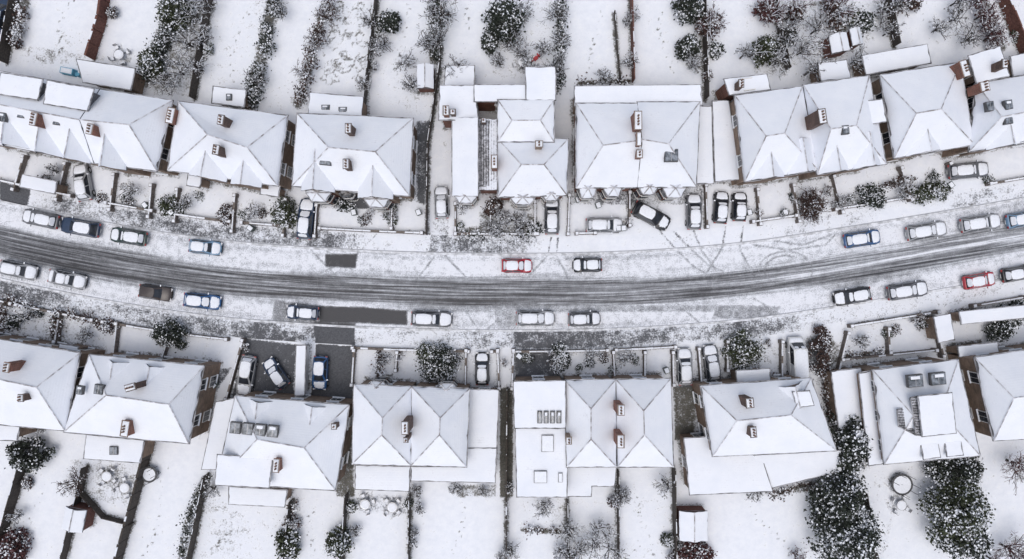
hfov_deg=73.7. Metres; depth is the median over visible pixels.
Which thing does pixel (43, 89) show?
walls
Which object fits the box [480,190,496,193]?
walls
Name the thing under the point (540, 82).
roof snow
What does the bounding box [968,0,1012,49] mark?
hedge
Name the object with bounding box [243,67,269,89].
bare shrub
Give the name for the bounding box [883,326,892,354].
garden wall
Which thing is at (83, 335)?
bare shrub
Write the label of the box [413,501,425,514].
bare shrub
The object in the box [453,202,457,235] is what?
garden wall
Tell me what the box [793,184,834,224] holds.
bare tree
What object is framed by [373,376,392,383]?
bay window
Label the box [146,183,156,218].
garden wall
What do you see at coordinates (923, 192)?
evergreen shrub
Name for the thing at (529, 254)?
kerb
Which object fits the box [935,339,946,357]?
garden wall
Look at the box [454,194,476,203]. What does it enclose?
gutter and ridge
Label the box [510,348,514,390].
garden wall
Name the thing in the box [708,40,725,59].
evergreen shrub
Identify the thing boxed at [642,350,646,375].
garden wall
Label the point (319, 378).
parked car
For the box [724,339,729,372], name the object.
garden wall
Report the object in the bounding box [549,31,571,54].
bare tree
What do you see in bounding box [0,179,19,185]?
garden wall
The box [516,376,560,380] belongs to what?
walls
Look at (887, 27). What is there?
bare shrub
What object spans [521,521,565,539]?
hedge
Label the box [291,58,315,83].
bare shrub
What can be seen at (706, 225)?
garden wall
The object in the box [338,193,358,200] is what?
bay window
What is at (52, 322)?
evergreen shrub
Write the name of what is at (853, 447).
conifer tree
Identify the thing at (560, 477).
skylight
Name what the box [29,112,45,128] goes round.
chimney
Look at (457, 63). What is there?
bare tree
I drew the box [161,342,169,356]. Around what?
garden wall
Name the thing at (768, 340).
bare shrub
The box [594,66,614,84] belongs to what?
bare shrub
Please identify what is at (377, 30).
evergreen shrub
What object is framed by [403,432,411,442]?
chimney
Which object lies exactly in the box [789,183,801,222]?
garden wall
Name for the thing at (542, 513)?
bare tree
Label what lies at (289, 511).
garden fence
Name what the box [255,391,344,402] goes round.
windows
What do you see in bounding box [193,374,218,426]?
windows
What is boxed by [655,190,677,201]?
bay window
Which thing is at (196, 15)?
bare shrub
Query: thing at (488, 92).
roof snow
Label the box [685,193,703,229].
parked car
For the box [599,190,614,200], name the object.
bay window
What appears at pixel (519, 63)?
garden table and chairs
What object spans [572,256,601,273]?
parked car
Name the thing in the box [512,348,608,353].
garden wall
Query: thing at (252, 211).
bare shrub
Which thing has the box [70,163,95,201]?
parked car
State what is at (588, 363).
evergreen shrub
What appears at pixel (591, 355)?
bare shrub
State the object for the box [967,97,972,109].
windows
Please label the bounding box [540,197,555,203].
bay window
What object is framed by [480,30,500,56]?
evergreen shrub
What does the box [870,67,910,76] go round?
windows
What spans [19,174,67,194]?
flat roof garage
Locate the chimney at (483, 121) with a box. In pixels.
[481,118,485,124]
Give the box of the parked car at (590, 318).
[568,310,600,327]
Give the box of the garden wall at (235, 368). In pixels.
[223,338,246,399]
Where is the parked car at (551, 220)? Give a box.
[543,199,560,234]
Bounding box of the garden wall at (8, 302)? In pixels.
[0,299,13,305]
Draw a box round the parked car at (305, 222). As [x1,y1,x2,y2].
[296,198,315,239]
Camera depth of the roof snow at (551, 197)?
74.83 m
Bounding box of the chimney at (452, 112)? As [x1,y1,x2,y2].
[450,109,455,116]
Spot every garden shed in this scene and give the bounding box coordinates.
[61,502,94,532]
[417,63,434,91]
[677,506,707,542]
[821,32,849,58]
[847,26,862,49]
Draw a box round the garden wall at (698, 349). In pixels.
[695,346,701,380]
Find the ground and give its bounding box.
[0,0,1023,558]
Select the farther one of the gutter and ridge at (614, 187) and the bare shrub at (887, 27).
the bare shrub at (887, 27)
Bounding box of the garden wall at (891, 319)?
[847,310,940,327]
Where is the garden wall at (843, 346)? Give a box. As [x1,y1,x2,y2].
[835,330,850,368]
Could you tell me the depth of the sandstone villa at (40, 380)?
73.95 m
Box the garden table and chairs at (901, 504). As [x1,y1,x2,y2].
[890,495,912,515]
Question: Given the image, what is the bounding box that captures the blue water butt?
[60,66,80,77]
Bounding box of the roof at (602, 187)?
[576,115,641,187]
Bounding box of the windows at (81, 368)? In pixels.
[71,366,84,405]
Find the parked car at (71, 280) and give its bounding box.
[47,269,87,289]
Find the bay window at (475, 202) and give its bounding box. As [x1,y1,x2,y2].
[460,198,477,206]
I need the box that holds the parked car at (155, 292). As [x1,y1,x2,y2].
[138,284,173,301]
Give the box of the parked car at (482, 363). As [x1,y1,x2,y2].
[473,352,490,384]
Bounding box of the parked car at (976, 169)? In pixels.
[946,160,988,179]
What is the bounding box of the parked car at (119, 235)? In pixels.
[109,226,147,245]
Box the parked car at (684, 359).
[675,347,694,385]
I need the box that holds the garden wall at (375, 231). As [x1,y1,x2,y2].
[317,226,423,234]
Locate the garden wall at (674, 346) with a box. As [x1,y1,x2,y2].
[613,344,677,351]
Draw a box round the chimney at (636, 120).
[630,111,641,131]
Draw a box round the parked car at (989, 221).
[959,212,1001,232]
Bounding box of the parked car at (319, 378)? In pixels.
[309,356,329,389]
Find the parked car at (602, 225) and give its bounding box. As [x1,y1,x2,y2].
[586,215,622,233]
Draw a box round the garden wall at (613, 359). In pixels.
[611,350,615,375]
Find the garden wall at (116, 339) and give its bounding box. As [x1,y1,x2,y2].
[112,321,121,352]
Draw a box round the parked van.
[785,336,808,377]
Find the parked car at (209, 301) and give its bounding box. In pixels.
[183,292,222,310]
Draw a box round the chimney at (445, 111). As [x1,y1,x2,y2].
[442,105,449,117]
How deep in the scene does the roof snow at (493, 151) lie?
74.88 m
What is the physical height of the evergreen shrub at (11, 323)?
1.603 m
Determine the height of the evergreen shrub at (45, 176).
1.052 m
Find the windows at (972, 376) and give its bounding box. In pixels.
[961,369,987,422]
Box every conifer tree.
[271,525,301,558]
[323,524,354,558]
[800,499,885,558]
[803,467,871,525]
[826,413,872,475]
[916,468,995,553]
[922,456,986,484]
[932,520,994,558]
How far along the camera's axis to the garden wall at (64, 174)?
79.29 m
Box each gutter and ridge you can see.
[0,71,98,163]
[0,72,43,100]
[43,80,94,111]
[63,128,69,156]
[76,58,135,90]
[79,88,173,171]
[100,133,104,165]
[351,384,411,465]
[355,465,410,491]
[368,381,386,388]
[410,447,496,482]
[437,383,455,390]
[438,85,477,120]
[444,65,474,84]
[451,117,478,196]
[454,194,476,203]
[471,389,498,446]
[474,84,524,101]
[497,138,568,197]
[510,194,535,204]
[513,380,565,428]
[515,429,567,497]
[525,66,555,100]
[543,192,559,200]
[564,379,616,467]
[568,468,616,496]
[574,84,702,106]
[578,185,596,198]
[603,185,622,197]
[616,378,673,467]
[636,101,700,187]
[639,184,657,194]
[662,184,685,197]
[697,106,713,184]
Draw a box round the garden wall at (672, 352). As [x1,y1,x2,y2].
[670,350,675,386]
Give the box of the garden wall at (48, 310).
[14,302,97,321]
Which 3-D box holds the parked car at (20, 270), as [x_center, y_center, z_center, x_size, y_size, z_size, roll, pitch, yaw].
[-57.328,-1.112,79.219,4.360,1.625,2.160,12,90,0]
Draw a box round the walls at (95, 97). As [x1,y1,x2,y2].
[90,93,100,105]
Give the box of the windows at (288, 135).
[281,130,294,179]
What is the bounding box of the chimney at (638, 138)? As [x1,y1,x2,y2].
[635,132,640,146]
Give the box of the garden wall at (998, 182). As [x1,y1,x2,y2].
[984,177,1023,185]
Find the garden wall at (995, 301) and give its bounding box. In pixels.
[968,295,1023,307]
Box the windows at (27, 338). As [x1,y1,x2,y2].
[0,332,94,351]
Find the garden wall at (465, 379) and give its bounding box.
[464,348,467,384]
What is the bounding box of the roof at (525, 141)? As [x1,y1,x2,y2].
[499,103,553,141]
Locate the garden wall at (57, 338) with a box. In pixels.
[52,311,63,342]
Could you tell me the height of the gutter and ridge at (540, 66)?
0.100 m
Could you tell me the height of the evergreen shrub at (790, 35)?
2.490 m
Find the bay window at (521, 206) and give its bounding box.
[511,200,532,208]
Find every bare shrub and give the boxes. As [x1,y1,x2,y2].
[4,509,24,526]
[10,22,24,38]
[12,306,36,331]
[44,163,58,177]
[53,464,89,496]
[75,326,93,344]
[116,182,141,197]
[124,198,133,205]
[144,69,176,97]
[160,22,200,55]
[160,53,194,84]
[174,0,209,28]
[174,49,209,77]
[175,193,192,211]
[183,22,213,45]
[187,0,218,15]
[203,483,220,499]
[241,343,249,351]
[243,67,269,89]
[244,203,259,221]
[265,0,287,20]
[285,517,297,528]
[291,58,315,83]
[301,30,328,50]
[311,0,340,27]
[348,524,362,538]
[355,75,372,91]
[357,35,381,60]
[359,4,380,27]
[364,60,377,74]
[365,210,374,218]
[371,28,392,52]
[376,352,391,366]
[387,209,395,219]
[394,47,418,71]
[394,351,405,362]
[401,72,418,94]
[407,484,422,500]
[407,538,417,550]
[409,528,418,538]
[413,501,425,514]
[439,8,455,24]
[443,349,463,368]
[448,482,462,496]
[455,198,468,214]
[477,485,490,498]
[481,219,500,235]
[486,209,508,238]
[489,49,507,68]
[495,548,510,558]
[499,27,523,51]
[499,210,508,218]
[500,358,507,367]
[502,542,520,558]
[504,210,527,231]
[505,482,514,493]
[507,36,533,61]
[512,214,532,242]
[514,0,534,22]
[519,54,538,73]
[535,38,552,59]
[546,350,558,364]
[552,544,568,558]
[583,347,602,364]
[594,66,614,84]
[613,485,630,504]
[615,349,637,368]
[621,9,631,27]
[621,50,638,68]
[623,217,632,230]
[628,4,642,21]
[665,551,674,558]
[684,49,705,72]
[746,492,764,501]
[753,208,764,216]
[762,338,772,347]
[780,206,790,219]
[790,545,808,558]
[822,184,833,197]
[830,193,850,210]
[852,335,871,347]
[874,0,901,17]
[875,12,889,30]
[880,19,905,43]
[887,0,913,19]
[897,180,918,202]
[909,316,922,322]
[913,310,928,324]
[915,320,927,330]
[931,17,958,40]
[944,3,972,31]
[954,19,985,49]
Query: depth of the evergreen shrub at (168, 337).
78.28 m
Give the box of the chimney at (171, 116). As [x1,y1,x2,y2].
[165,107,178,125]
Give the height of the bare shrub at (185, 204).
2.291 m
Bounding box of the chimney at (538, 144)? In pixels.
[535,140,542,149]
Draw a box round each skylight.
[0,112,8,122]
[534,470,546,482]
[537,411,541,422]
[541,435,553,451]
[544,411,548,422]
[550,411,554,422]
[556,411,560,422]
[558,472,562,481]
[664,149,677,161]
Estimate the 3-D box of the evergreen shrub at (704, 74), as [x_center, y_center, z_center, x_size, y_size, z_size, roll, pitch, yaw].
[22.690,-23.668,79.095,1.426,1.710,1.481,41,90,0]
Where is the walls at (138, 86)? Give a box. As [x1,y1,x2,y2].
[96,72,144,93]
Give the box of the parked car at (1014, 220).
[1004,211,1023,228]
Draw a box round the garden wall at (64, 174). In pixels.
[53,161,70,201]
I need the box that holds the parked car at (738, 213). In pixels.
[730,192,749,221]
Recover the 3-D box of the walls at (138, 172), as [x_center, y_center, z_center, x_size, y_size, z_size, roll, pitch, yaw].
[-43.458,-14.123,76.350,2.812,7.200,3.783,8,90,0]
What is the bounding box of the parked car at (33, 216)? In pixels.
[21,208,60,229]
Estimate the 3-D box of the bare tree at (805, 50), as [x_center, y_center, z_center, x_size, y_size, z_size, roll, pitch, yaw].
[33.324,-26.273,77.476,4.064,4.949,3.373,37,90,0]
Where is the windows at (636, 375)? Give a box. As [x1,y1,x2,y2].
[629,374,646,377]
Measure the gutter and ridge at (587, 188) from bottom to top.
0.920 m
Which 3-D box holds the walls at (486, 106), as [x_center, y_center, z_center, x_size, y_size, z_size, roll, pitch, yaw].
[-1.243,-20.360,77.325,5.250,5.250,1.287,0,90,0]
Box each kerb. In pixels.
[0,198,1023,255]
[0,278,1000,331]
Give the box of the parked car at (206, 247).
[188,239,222,256]
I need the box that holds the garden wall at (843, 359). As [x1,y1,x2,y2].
[838,348,938,361]
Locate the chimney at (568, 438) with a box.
[565,433,571,444]
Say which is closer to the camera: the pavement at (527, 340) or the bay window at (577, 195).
the bay window at (577, 195)
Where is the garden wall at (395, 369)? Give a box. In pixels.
[393,350,399,372]
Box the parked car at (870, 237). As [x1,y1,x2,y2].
[842,228,880,248]
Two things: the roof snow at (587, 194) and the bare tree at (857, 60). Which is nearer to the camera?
the roof snow at (587, 194)
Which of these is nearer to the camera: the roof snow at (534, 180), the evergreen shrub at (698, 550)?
the roof snow at (534, 180)
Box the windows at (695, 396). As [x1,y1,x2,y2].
[692,391,708,439]
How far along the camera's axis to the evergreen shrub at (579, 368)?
79.53 m
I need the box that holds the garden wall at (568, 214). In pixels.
[566,193,570,235]
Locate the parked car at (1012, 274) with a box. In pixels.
[1000,264,1023,282]
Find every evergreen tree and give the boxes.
[4,436,56,473]
[480,0,525,45]
[670,0,707,25]
[750,33,783,68]
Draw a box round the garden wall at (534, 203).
[533,200,536,235]
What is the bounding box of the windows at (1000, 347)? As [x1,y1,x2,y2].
[976,345,1023,355]
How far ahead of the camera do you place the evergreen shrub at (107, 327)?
78.95 m
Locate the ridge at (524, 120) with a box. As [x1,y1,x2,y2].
[497,99,554,142]
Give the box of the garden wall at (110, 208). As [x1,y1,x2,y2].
[107,172,118,211]
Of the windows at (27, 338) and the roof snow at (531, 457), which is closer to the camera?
the roof snow at (531, 457)
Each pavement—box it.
[0,180,1023,252]
[0,280,1023,348]
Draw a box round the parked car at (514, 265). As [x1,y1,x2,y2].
[501,257,532,274]
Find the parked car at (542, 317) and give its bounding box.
[516,309,554,327]
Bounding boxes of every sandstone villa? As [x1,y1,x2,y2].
[0,332,104,440]
[63,352,220,462]
[167,86,295,197]
[201,391,352,507]
[291,92,417,210]
[680,367,841,494]
[715,74,816,185]
[798,59,886,179]
[824,357,980,465]
[852,44,972,161]
[942,46,1023,156]
[946,342,1023,440]
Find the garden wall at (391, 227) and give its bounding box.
[389,206,393,229]
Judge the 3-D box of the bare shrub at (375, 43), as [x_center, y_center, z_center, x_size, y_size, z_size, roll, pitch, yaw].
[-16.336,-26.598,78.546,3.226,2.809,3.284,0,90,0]
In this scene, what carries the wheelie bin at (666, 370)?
on the ground
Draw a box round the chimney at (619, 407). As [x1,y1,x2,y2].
[613,400,624,415]
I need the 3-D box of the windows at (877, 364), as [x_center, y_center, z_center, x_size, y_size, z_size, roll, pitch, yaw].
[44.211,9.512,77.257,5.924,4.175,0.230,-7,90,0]
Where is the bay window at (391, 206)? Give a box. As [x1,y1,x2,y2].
[372,201,394,210]
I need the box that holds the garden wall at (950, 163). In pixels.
[944,161,953,166]
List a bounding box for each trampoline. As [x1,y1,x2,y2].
[134,465,159,486]
[888,472,920,499]
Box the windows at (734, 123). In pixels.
[731,114,741,167]
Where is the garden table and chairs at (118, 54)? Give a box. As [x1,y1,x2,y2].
[107,44,130,65]
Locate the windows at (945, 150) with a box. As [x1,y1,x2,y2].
[888,150,945,161]
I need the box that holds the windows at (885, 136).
[874,93,889,145]
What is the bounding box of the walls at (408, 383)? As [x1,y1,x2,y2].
[361,380,415,385]
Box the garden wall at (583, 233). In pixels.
[575,231,596,234]
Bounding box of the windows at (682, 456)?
[681,454,685,467]
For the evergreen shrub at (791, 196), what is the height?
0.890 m
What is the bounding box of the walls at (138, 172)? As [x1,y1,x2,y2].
[102,166,150,175]
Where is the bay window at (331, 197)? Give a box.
[315,195,339,205]
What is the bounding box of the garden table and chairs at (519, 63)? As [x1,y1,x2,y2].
[512,51,533,72]
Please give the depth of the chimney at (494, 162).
72.25 m
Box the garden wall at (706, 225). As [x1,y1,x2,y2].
[702,184,709,228]
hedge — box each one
[0,293,17,332]
[4,0,29,48]
[4,294,38,312]
[44,308,64,337]
[61,305,112,330]
[136,0,188,84]
[172,472,213,558]
[240,0,284,110]
[279,495,300,531]
[288,0,340,107]
[371,349,386,377]
[424,0,447,64]
[451,226,535,243]
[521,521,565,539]
[549,0,570,93]
[575,72,630,84]
[768,481,814,501]
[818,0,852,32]
[820,378,838,432]
[839,346,886,360]
[878,172,917,192]
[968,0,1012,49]
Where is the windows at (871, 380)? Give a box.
[871,380,880,450]
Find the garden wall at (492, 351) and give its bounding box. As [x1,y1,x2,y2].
[490,349,498,353]
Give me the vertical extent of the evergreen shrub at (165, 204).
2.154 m
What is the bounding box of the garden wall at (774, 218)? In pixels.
[749,213,798,223]
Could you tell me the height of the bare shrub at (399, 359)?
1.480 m
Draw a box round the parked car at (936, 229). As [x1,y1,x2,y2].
[905,220,947,241]
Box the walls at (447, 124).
[443,121,450,127]
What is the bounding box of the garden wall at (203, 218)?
[161,211,231,222]
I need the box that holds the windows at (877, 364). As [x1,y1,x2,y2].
[867,357,932,367]
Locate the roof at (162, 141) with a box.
[97,90,165,170]
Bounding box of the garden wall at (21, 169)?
[10,154,29,191]
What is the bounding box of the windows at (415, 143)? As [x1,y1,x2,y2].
[411,136,417,187]
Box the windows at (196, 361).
[113,352,207,363]
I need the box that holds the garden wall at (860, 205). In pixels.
[831,196,910,211]
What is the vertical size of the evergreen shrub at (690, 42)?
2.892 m
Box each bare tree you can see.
[413,22,435,54]
[418,0,459,28]
[421,17,451,52]
[439,54,468,84]
[532,498,554,519]
[536,1,569,25]
[542,54,569,78]
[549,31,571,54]
[553,541,574,558]
[556,519,583,545]
[565,536,592,558]
[585,534,604,558]
[586,520,619,539]
[597,538,629,558]
[608,487,632,509]
[651,473,674,498]
[695,0,729,40]
[733,41,773,59]
[750,0,790,26]
[770,36,799,77]
[772,9,802,44]
[782,0,813,19]
[791,34,828,66]
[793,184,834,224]
[801,52,836,80]
[802,9,833,40]
[812,475,833,509]
[821,0,861,22]
[848,43,868,73]
[950,0,975,14]
[974,0,1004,30]
[976,15,1014,46]
[980,549,1023,558]
[994,531,1023,558]
[1000,451,1023,494]
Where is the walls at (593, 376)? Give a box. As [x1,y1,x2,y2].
[563,375,609,378]
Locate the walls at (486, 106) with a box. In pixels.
[477,102,495,110]
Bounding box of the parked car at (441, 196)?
[432,186,449,218]
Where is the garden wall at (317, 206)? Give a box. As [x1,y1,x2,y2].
[312,203,319,237]
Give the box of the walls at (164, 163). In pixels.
[149,104,178,175]
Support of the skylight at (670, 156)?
on the roof at (641, 147)
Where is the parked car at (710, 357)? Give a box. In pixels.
[701,344,720,379]
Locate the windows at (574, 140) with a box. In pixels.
[573,127,574,178]
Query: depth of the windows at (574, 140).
79.28 m
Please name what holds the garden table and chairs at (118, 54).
on the ground
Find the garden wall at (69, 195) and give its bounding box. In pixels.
[56,192,75,197]
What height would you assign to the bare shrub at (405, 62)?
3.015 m
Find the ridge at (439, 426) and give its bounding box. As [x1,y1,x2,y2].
[411,386,469,467]
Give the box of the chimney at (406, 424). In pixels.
[401,415,412,434]
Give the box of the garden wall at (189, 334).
[100,320,230,340]
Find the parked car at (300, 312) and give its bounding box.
[286,303,319,320]
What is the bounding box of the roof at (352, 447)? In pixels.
[352,386,410,464]
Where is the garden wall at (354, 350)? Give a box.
[349,348,356,386]
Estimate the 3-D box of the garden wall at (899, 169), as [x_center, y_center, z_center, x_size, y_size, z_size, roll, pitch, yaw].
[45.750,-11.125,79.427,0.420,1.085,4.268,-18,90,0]
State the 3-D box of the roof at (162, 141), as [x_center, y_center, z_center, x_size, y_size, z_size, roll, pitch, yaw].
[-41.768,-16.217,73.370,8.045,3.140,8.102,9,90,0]
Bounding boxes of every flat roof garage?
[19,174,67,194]
[294,344,308,395]
[712,100,738,182]
[924,313,954,342]
[950,305,1023,324]
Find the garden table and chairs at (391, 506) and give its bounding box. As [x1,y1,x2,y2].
[383,498,400,516]
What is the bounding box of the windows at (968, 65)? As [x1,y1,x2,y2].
[964,65,972,79]
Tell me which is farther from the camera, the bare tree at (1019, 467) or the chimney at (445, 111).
the bare tree at (1019, 467)
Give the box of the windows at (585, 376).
[580,374,594,378]
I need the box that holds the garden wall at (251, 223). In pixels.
[239,220,290,227]
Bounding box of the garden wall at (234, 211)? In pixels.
[229,193,238,232]
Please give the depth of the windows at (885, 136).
76.00 m
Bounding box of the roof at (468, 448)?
[411,448,495,481]
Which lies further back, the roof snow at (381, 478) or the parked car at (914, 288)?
the parked car at (914, 288)
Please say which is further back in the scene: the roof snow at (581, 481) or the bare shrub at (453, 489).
the bare shrub at (453, 489)
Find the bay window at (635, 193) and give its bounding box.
[633,189,651,198]
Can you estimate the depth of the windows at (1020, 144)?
79.28 m
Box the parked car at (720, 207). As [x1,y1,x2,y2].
[711,191,730,223]
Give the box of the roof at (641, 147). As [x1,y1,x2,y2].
[637,102,698,186]
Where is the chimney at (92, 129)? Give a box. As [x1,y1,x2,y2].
[85,123,100,136]
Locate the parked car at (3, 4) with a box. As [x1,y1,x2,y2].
[0,0,7,33]
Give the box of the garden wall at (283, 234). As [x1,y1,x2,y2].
[280,197,289,237]
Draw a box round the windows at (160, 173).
[144,170,167,175]
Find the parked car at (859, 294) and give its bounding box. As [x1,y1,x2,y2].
[832,286,871,306]
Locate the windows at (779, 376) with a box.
[702,374,790,383]
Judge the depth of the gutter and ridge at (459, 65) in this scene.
76.77 m
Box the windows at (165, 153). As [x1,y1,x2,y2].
[161,124,173,161]
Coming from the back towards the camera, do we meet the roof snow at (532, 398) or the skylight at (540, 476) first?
the skylight at (540, 476)
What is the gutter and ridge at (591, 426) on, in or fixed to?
on the roof
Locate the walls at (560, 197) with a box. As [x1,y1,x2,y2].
[501,196,561,199]
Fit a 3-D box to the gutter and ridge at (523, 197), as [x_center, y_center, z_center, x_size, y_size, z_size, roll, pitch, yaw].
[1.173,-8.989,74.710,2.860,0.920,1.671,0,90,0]
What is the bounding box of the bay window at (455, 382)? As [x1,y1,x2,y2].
[441,378,458,385]
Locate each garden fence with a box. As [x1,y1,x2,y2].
[0,0,19,63]
[0,467,25,536]
[59,465,88,558]
[79,491,133,525]
[84,0,109,59]
[113,454,150,558]
[186,472,209,558]
[189,0,212,99]
[282,499,292,558]
[340,492,348,558]
[363,0,377,103]
[407,492,410,558]
[425,0,441,234]
[505,388,507,558]
[566,499,568,558]
[613,9,617,39]
[616,39,620,82]
[617,469,619,558]
[630,0,634,82]
[672,467,677,558]
[702,0,708,99]
[774,0,791,70]
[862,492,878,558]
[885,0,900,46]
[998,0,1023,53]
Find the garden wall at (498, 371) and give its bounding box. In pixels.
[496,348,500,390]
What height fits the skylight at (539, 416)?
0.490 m
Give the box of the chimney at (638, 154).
[635,149,642,159]
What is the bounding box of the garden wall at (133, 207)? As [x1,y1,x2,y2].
[103,201,156,212]
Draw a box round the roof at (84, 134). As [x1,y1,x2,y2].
[79,89,99,162]
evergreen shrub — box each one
[0,522,33,558]
[4,315,21,332]
[8,37,22,49]
[21,475,34,490]
[32,306,44,320]
[37,174,51,179]
[48,315,56,324]
[95,190,108,203]
[97,316,120,334]
[105,5,118,18]
[120,192,132,203]
[136,49,166,79]
[149,318,191,352]
[154,0,193,33]
[156,194,182,216]
[178,340,188,350]
[192,190,205,203]
[202,43,213,55]
[215,202,235,227]
[236,209,246,219]
[255,207,269,220]
[266,194,298,232]
[288,515,302,530]
[335,199,355,212]
[346,499,357,513]
[357,215,364,226]
[361,214,371,226]
[370,22,380,33]
[376,8,401,33]
[380,211,390,219]
[386,214,397,224]
[402,496,413,508]
[412,341,436,363]
[413,340,462,382]
[456,222,464,231]
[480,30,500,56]
[480,196,503,216]
[521,353,531,363]
[525,220,544,237]
[525,354,534,362]
[550,341,571,374]
[574,364,582,373]
[582,358,596,368]
[597,351,609,365]
[607,364,617,373]
[607,496,617,508]
[632,353,639,365]
[659,532,673,547]
[669,540,682,550]
[672,541,717,558]
[674,32,702,63]
[693,8,724,40]
[701,70,714,81]
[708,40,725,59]
[719,326,765,369]
[751,0,779,21]
[777,28,799,50]
[783,3,805,24]
[788,192,798,203]
[791,187,826,222]
[806,324,833,378]
[838,4,862,25]
[842,193,855,204]
[849,5,876,36]
[853,185,864,195]
[856,182,887,210]
[880,326,896,338]
[891,323,901,334]
[895,0,922,13]
[909,181,935,205]
[916,318,926,329]
[925,169,942,182]
[930,179,952,201]
[982,174,994,182]
[982,319,1020,345]
[1006,299,1023,326]
[1009,29,1018,42]
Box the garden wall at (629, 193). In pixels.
[627,190,631,227]
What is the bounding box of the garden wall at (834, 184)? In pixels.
[829,174,845,214]
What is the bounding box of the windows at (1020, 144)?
[953,144,1023,156]
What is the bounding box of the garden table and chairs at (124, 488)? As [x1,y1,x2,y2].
[113,476,133,498]
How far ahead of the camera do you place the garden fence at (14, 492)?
78.94 m
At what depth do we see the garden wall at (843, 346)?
79.27 m
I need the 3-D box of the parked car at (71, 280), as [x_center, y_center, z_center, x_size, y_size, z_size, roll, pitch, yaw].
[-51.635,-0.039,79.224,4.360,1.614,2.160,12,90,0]
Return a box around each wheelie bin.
[141,201,148,208]
[166,210,174,215]
[246,224,255,231]
[350,209,357,215]
[415,208,421,215]
[515,352,522,359]
[595,201,601,208]
[621,225,625,230]
[662,367,669,373]
[747,209,752,215]
[780,209,788,215]
[945,181,954,188]
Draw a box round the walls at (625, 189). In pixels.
[574,116,630,191]
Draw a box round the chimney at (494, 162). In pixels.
[491,155,497,170]
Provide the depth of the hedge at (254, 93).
78.53 m
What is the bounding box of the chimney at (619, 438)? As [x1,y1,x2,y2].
[614,429,624,447]
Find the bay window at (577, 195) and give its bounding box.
[575,190,589,202]
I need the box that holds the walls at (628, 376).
[611,375,662,378]
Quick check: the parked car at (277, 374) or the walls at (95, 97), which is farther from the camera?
the parked car at (277, 374)
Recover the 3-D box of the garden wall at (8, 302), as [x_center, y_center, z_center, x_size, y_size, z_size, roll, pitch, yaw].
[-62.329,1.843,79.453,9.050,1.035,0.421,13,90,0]
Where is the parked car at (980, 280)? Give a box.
[961,271,995,289]
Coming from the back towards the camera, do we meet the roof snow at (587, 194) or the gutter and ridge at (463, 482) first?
the gutter and ridge at (463, 482)
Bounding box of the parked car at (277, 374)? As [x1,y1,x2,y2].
[262,356,290,389]
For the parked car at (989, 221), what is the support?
on the road
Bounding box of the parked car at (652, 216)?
[631,200,671,230]
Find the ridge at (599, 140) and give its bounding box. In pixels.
[575,103,641,188]
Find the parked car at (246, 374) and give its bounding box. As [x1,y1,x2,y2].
[234,354,258,394]
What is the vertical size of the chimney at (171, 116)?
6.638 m
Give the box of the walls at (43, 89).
[40,83,45,96]
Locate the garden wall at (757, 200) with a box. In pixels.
[754,187,762,225]
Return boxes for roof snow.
[0,71,98,162]
[0,73,41,98]
[1,120,29,148]
[35,127,62,156]
[44,81,93,109]
[63,131,90,163]
[77,60,134,89]
[80,89,171,170]
[98,136,125,169]
[355,466,409,490]
[439,86,477,119]
[439,384,454,388]
[445,66,473,84]
[452,118,477,195]
[456,196,475,202]
[468,390,497,447]
[474,85,524,100]
[479,119,496,189]
[479,121,488,185]
[498,139,567,196]
[511,195,533,203]
[514,381,564,427]
[516,429,566,496]
[526,67,554,99]
[544,194,558,199]
[566,380,615,466]
[568,468,615,495]
[575,85,701,104]
[580,185,595,197]
[604,185,620,195]
[640,184,656,193]
[664,185,684,196]
[697,106,712,182]
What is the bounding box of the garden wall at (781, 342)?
[778,339,784,374]
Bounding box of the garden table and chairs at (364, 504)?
[354,493,375,515]
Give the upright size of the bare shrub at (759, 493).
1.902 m
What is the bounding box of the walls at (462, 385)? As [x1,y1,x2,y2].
[417,382,469,387]
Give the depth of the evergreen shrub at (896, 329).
79.47 m
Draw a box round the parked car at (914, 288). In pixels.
[886,280,928,300]
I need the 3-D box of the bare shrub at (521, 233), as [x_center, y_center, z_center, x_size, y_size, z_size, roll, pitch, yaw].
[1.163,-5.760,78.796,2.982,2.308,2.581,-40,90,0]
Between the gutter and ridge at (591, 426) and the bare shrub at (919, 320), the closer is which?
the gutter and ridge at (591, 426)
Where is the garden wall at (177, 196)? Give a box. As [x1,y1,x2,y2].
[172,187,181,222]
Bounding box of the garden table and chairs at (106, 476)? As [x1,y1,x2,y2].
[96,467,116,485]
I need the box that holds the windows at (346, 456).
[340,415,351,469]
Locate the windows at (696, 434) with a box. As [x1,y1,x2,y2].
[690,432,702,436]
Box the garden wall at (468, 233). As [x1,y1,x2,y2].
[456,232,538,235]
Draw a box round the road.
[0,200,1023,328]
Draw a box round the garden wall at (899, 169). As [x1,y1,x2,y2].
[896,165,914,201]
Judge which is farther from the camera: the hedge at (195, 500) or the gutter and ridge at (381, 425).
the hedge at (195, 500)
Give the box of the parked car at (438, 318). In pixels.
[411,310,452,328]
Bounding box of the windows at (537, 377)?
[531,375,544,379]
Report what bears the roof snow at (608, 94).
on the roof
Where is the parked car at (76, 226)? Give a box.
[60,216,101,237]
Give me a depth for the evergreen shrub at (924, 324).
79.38 m
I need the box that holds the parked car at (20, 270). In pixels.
[0,260,39,279]
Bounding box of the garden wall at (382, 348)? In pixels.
[350,346,469,352]

